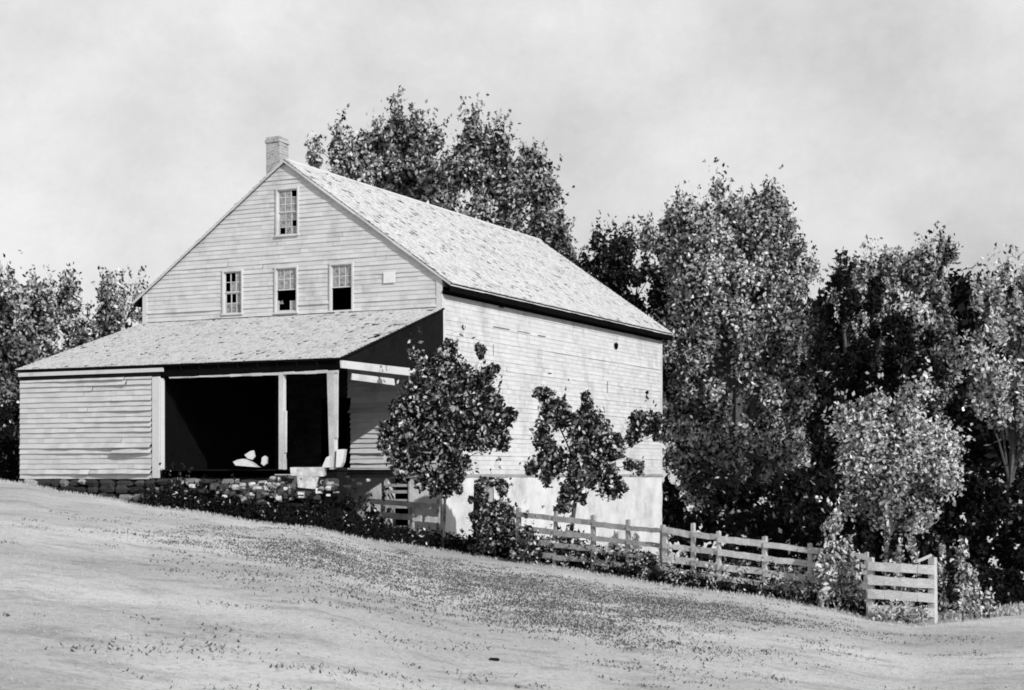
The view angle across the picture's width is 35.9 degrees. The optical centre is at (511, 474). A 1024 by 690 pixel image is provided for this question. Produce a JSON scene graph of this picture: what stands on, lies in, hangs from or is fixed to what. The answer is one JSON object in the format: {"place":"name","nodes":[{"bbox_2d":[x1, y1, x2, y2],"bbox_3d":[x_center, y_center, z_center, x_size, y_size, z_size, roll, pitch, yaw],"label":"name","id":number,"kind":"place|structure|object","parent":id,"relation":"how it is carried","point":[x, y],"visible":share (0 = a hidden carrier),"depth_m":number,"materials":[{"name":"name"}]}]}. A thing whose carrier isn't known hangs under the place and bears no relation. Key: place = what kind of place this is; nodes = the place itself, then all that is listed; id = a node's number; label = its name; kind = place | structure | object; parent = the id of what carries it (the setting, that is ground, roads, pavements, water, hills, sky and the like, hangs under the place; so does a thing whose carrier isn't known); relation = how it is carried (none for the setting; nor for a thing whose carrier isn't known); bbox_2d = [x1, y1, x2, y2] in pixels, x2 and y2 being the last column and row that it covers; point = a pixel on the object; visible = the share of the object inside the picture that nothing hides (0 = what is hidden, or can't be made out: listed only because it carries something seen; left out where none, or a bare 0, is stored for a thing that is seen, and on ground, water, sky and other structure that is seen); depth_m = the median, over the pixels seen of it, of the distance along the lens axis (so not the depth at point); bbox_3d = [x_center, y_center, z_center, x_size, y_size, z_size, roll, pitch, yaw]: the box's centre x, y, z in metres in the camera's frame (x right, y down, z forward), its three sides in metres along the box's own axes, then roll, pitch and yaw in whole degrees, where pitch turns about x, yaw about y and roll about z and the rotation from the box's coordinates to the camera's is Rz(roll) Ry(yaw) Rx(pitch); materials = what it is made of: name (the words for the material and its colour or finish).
{"place":"outdoors","nodes":[
{"label":"outdoors","id":0,"kind":"place"},
{"bbox_2d":[322,456,332,467],"bbox_3d":[-4.551,-0.308,39.000,0.235,0.292,0.300,0,0,0],"label":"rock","id":1,"kind":"object","parent":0,"point":[328,462],"visible":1,"depth_m":38.85,"materials":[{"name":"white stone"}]},
{"bbox_2d":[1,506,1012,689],"bbox_3d":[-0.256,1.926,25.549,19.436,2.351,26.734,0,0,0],"label":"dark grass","id":2,"kind":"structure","parent":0,"point":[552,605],"depth_m":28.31,"materials":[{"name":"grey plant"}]},
{"bbox_2d":[0,479,1023,689],"bbox_3d":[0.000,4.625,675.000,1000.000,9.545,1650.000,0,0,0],"label":"ground","id":3,"kind":"structure","parent":0,"point":[253,665],"depth_m":21.39,"materials":[{"name":"grey plant"}]},
{"bbox_2d":[0,384,23,482],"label":"bush","id":4,"kind":"object","parent":3,"relation":"on","point":[9,450],"visible":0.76,"depth_m":49.52,"materials":[{"name":"black plant"}]},
{"bbox_2d":[0,250,70,483],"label":"tree","id":5,"kind":"object","parent":3,"relation":"on","point":[30,309],"visible":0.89,"depth_m":59.39,"materials":[{"name":"grey plant"}]},
{"bbox_2d":[26,262,149,360],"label":"tree","id":6,"kind":"object","parent":3,"relation":"on","point":[112,310],"visible":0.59,"depth_m":65.64,"materials":[{"name":"grey plant"}]},
{"bbox_2d":[149,462,193,506],"bbox_3d":[-8.877,0.466,40.934,1.077,1.615,0.888,0,0,-37],"label":"shrub","id":7,"kind":"object","parent":3,"relation":"on","point":[171,485],"visible":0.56,"depth_m":40.88,"materials":[{"name":"black plant"}]},
{"bbox_2d":[183,474,221,510],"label":"shrub","id":8,"kind":"object","parent":3,"relation":"on","point":[198,494],"visible":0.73,"depth_m":40.32,"materials":[{"name":"black plant"}]},
{"bbox_2d":[208,474,256,518],"bbox_3d":[-7.027,0.729,40.096,1.360,1.520,0.681,0,0,0],"label":"shrub","id":9,"kind":"object","parent":3,"relation":"on","point":[218,495],"visible":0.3,"depth_m":39.93,"materials":[{"name":"black plant"}]},
{"bbox_2d":[246,475,298,522],"bbox_3d":[-5.936,0.801,39.438,1.346,1.607,0.790,0,0,13],"label":"shrub","id":10,"kind":"object","parent":3,"relation":"on","point":[279,504],"visible":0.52,"depth_m":39.26,"materials":[{"name":"black plant"}]},
{"bbox_2d":[184,475,369,506],"bbox_3d":[-5.879,0.406,39.391,5.219,0.863,0.542,0,0,23],"label":"rubble heap","id":11,"kind":"object","parent":3,"relation":"on","point":[258,492],"visible":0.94,"depth_m":39.28,"materials":[{"name":"stone"}]},
{"bbox_2d":[290,467,325,488],"bbox_3d":[-5.032,0.094,38.965,0.840,0.540,0.570,0,0,0],"label":"stone step","id":12,"kind":"object","parent":11,"relation":"on","point":[310,476],"visible":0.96,"depth_m":38.74,"materials":[{"name":"white stone"}]},
{"bbox_2d":[293,478,339,527],"bbox_3d":[-4.821,0.835,39.017,1.162,1.694,0.730,0,0,0],"label":"shrub","id":13,"kind":"object","parent":3,"relation":"on","point":[322,508],"visible":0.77,"depth_m":38.94,"materials":[{"name":"black plant"}]},
{"bbox_2d":[15,136,672,554],"bbox_3d":[-3.976,-2.816,51.726,11.207,14.431,23.110,0,0,26],"label":"farmhouse","id":14,"kind":"object","parent":3,"relation":"on","point":[287,306],"visible":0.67,"depth_m":45.75,"materials":[{"name":"paint"}]},
{"bbox_2d":[221,269,243,315],"bbox_3d":[-8.313,-5.422,47.087,0.758,1.355,0.145,0,0,26],"label":"window","id":15,"kind":"structure","parent":14,"relation":"in","point":[236,287],"depth_m":47.10,"materials":[{"name":"paint"}]},
{"bbox_2d":[233,459,259,466],"bbox_3d":[-6.759,-0.285,40.375,0.684,0.212,0.350,0,0,0],"label":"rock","id":16,"kind":"object","parent":14,"relation":"on","point":[244,462],"visible":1,"depth_m":40.20,"materials":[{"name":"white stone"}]},
{"bbox_2d":[245,450,255,459],"bbox_3d":[-6.738,-0.491,40.640,0.279,0.237,0.080,0,0,0],"label":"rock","id":17,"kind":"object","parent":14,"relation":"on","point":[250,455],"visible":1,"depth_m":40.60,"materials":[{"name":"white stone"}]},
{"bbox_2d":[261,456,267,465],"bbox_3d":[-6.321,-0.342,40.370,0.160,0.258,0.140,0,0,0],"label":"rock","id":18,"kind":"object","parent":14,"relation":"on","point":[264,461],"visible":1,"depth_m":40.30,"materials":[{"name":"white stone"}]},
{"bbox_2d":[274,265,297,313],"bbox_3d":[-6.596,-5.397,46.250,0.828,1.397,0.145,0,0,26],"label":"window","id":19,"kind":"structure","parent":14,"relation":"in","point":[287,279],"depth_m":46.28,"materials":[{"name":"paint"}]},
{"bbox_2d":[275,186,298,236],"bbox_3d":[-6.560,-7.678,46.231,0.812,1.435,0.145,0,0,26],"label":"window","id":20,"kind":"structure","parent":14,"relation":"in","point":[285,202],"depth_m":46.28,"materials":[{"name":"paint"}]},
{"bbox_2d":[328,261,353,312],"bbox_3d":[-4.891,-5.375,45.418,0.818,1.424,0.145,0,0,26],"label":"window","id":21,"kind":"structure","parent":14,"relation":"in","point":[341,276],"depth_m":45.44,"materials":[{"name":"paint"}]},
{"bbox_2d":[336,449,346,466],"bbox_3d":[-4.248,-0.398,39.350,0.248,0.447,0.300,0,0,0],"label":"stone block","id":22,"kind":"object","parent":14,"relation":"on","point":[340,457],"visible":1,"depth_m":39.20,"materials":[{"name":"stone"}]},
{"bbox_2d":[385,478,410,527],"bbox_3d":[-3.206,1.310,44.506,0.801,2.380,0.075,0,0,26],"label":"slatted door","id":23,"kind":"structure","parent":14,"relation":"in","point":[408,485],"depth_m":44.49,"materials":[{"name":"grey wood"}]},
{"bbox_2d":[339,476,362,530],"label":"shrub","id":24,"kind":"object","parent":3,"relation":"on","point":[348,503],"visible":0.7,"depth_m":39.54,"materials":[{"name":"black plant"}]},
{"bbox_2d":[355,488,390,530],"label":"shrub","id":25,"kind":"object","parent":3,"relation":"on","point":[373,514],"visible":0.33,"depth_m":40.33,"materials":[{"name":"black plant"}]},
{"bbox_2d":[304,85,464,209],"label":"tree","id":26,"kind":"object","parent":3,"relation":"on","point":[414,148],"visible":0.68,"depth_m":75.44,"materials":[{"name":"grey plant"}]},
{"bbox_2d":[370,499,439,540],"bbox_3d":[-2.829,1.505,41.916,1.984,1.728,0.181,0,0,-22],"label":"board fence","id":27,"kind":"object","parent":3,"relation":"on","point":[412,517],"visible":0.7,"depth_m":41.95,"materials":[{"name":"grey wood"}]},
{"bbox_2d":[375,317,518,549],"bbox_3d":[-1.666,-0.845,39.669,3.071,6.307,2.443,0,0,37],"label":"yard tree","id":28,"kind":"object","parent":3,"relation":"on","point":[437,423],"visible":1,"depth_m":39.41,"materials":[{"name":"black plant"}]},
{"bbox_2d":[457,529,479,555],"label":"shrub","id":29,"kind":"object","parent":3,"relation":"on","point":[470,543],"visible":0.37,"depth_m":40.94,"materials":[{"name":"grey plant"}]},
{"bbox_2d":[466,457,520,557],"bbox_3d":[-0.406,1.004,40.325,1.571,2.927,1.175,0,0,0],"label":"shrub","id":30,"kind":"object","parent":3,"relation":"on","point":[492,530],"visible":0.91,"depth_m":40.08,"materials":[{"name":"black plant"}]},
{"bbox_2d":[489,658,499,660],"bbox_3d":[-0.214,2.224,18.929,0.134,0.044,0.102,0,0,0],"label":"stick","id":31,"kind":"object","parent":3,"relation":"on","point":[494,659],"visible":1,"depth_m":18.89,"materials":[{"name":"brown wood"}]},
{"bbox_2d":[138,483,865,616],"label":"weeds","id":32,"kind":"object","parent":3,"relation":"on","point":[387,533],"visible":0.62,"depth_m":39.08,"materials":[{"name":"black plant"}]},
{"bbox_2d":[426,92,590,266],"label":"tree","id":33,"kind":"object","parent":3,"relation":"on","point":[514,188],"visible":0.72,"depth_m":71.67,"materials":[{"name":"grey plant"}]},
{"bbox_2d":[0,250,1023,584],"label":"woods","id":34,"kind":"object","parent":3,"relation":"on","point":[984,454],"visible":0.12,"depth_m":82.93,"materials":[{"name":"black plant"}]},
{"bbox_2d":[508,502,546,564],"bbox_3d":[0.382,1.588,39.300,0.936,1.869,0.777,0,0,37],"label":"shrub","id":35,"kind":"object","parent":3,"relation":"on","point":[531,551],"visible":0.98,"depth_m":39.15,"materials":[{"name":"grey plant"}]},
{"bbox_2d":[549,515,589,566],"bbox_3d":[1.585,1.826,38.882,1.415,1.653,0.588,0,0,18],"label":"shrub","id":36,"kind":"object","parent":3,"relation":"on","point":[559,550],"visible":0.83,"depth_m":38.93,"materials":[{"name":"grey plant"}]},
{"bbox_2d":[516,507,665,580],"bbox_3d":[1.856,1.872,38.359,4.314,2.088,0.203,0,0,36],"label":"board fence","id":37,"kind":"object","parent":3,"relation":"on","point":[628,528],"visible":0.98,"depth_m":38.28,"materials":[{"name":"grey wood"}]},
{"bbox_2d":[523,377,668,551],"bbox_3d":[2.102,0.131,39.612,3.661,5.138,1.428,0,0,0],"label":"yard tree","id":38,"kind":"object","parent":3,"relation":"on","point":[588,432],"visible":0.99,"depth_m":39.45,"materials":[{"name":"black plant"}]},
{"bbox_2d":[579,210,692,391],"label":"tree","id":39,"kind":"object","parent":3,"relation":"on","point":[617,258],"visible":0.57,"depth_m":69.50,"materials":[{"name":"grey plant"}]},
{"bbox_2d":[515,528,929,624],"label":"pale weeds","id":40,"kind":"object","parent":3,"relation":"on","point":[915,617],"visible":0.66,"depth_m":35.06,"materials":[{"name":"grey plant"}]},
{"bbox_2d":[635,157,824,578],"bbox_3d":[9.062,-1.887,64.066,7.540,21.992,6.032,0,0,22],"label":"tree","id":41,"kind":"object","parent":3,"relation":"on","point":[739,293],"visible":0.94,"depth_m":63.28,"materials":[{"name":"grey plant"}]},
{"bbox_2d":[661,523,868,601],"bbox_3d":[5.572,2.269,35.562,4.966,2.304,0.338,0,0,31],"label":"board fence","id":42,"kind":"object","parent":3,"relation":"on","point":[719,552],"visible":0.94,"depth_m":35.67,"materials":[{"name":"grey wood"}]},
{"bbox_2d":[809,490,885,611],"bbox_3d":[7.309,1.824,34.331,1.623,2.996,0.858,0,0,17],"label":"bush","id":43,"kind":"object","parent":3,"relation":"on","point":[833,523],"visible":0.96,"depth_m":34.32,"materials":[{"name":"grey plant"}]},
{"bbox_2d":[672,461,1023,623],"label":"undergrowth","id":44,"kind":"object","parent":3,"relation":"on","point":[1004,580],"visible":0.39,"depth_m":49.26,"materials":[{"name":"black plant"}]},
{"bbox_2d":[880,500,891,615],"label":"tall weed","id":45,"kind":"object","parent":3,"relation":"on","point":[887,535],"visible":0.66,"depth_m":34.78,"materials":[{"name":"grey plant"}]},
{"bbox_2d":[805,249,972,581],"bbox_3d":[13.633,0.085,57.117,6.230,16.443,3.517,0,0,0],"label":"tree","id":46,"kind":"object","parent":3,"relation":"on","point":[850,367],"visible":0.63,"depth_m":56.80,"materials":[{"name":"black plant"}]},
{"bbox_2d":[815,221,969,605],"bbox_3d":[15.004,-0.201,61.882,6.139,19.479,4.048,0,0,0],"label":"tree","id":47,"kind":"object","parent":3,"relation":"on","point":[926,303],"visible":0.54,"depth_m":61.62,"materials":[{"name":"grey plant"}]},
{"bbox_2d":[818,356,975,620],"bbox_3d":[10.684,1.176,43.916,4.185,8.856,2.859,0,0,22],"label":"sapling","id":48,"kind":"object","parent":3,"relation":"on","point":[875,449],"visible":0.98,"depth_m":43.71,"materials":[{"name":"grey plant"}]},
{"bbox_2d":[890,537,907,620],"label":"tall weed","id":49,"kind":"object","parent":3,"relation":"on","point":[898,553],"visible":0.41,"depth_m":34.37,"materials":[{"name":"grey plant"}]},
{"bbox_2d":[866,554,937,623],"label":"gate","id":50,"kind":"structure","parent":3,"relation":"on","point":[929,583],"depth_m":33.35,"materials":[{"name":"white wood"}]},
{"bbox_2d":[905,518,923,620],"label":"tall weed","id":51,"kind":"object","parent":3,"relation":"on","point":[911,548],"visible":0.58,"depth_m":34.57,"materials":[{"name":"grey plant"}]},
{"bbox_2d":[937,541,951,621],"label":"tall weed","id":52,"kind":"object","parent":3,"relation":"on","point":[943,578],"visible":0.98,"depth_m":33.79,"materials":[{"name":"grey plant"}]},
{"bbox_2d":[951,538,972,621],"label":"tall weed","id":53,"kind":"object","parent":3,"relation":"on","point":[961,550],"visible":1,"depth_m":33.52,"materials":[{"name":"grey plant"}]},
{"bbox_2d":[925,601,1023,622],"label":"tall grass","id":54,"kind":"structure","parent":3,"relation":"on","point":[1007,609],"depth_m":34.88,"materials":[{"name":"grey plant"}]},
{"bbox_2d":[964,565,985,619],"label":"tall weed","id":55,"kind":"object","parent":3,"relation":"on","point":[972,606],"visible":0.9,"depth_m":34.17,"materials":[{"name":"grey plant"}]},
{"bbox_2d":[983,587,996,617],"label":"tall weed","id":56,"kind":"object","parent":3,"relation":"on","point":[989,608],"visible":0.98,"depth_m":34.38,"materials":[{"name":"grey plant"}]},
{"bbox_2d":[961,242,1023,545],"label":"tree","id":57,"kind":"object","parent":3,"relation":"on","point":[999,380],"visible":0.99,"depth_m":51.61,"materials":[{"name":"grey plant"}]},
{"bbox_2d":[0,0,1023,480],"label":"sky","id":58,"kind":"structure","parent":0,"point":[129,129],"materials":[{"name":"white"}]}
]}

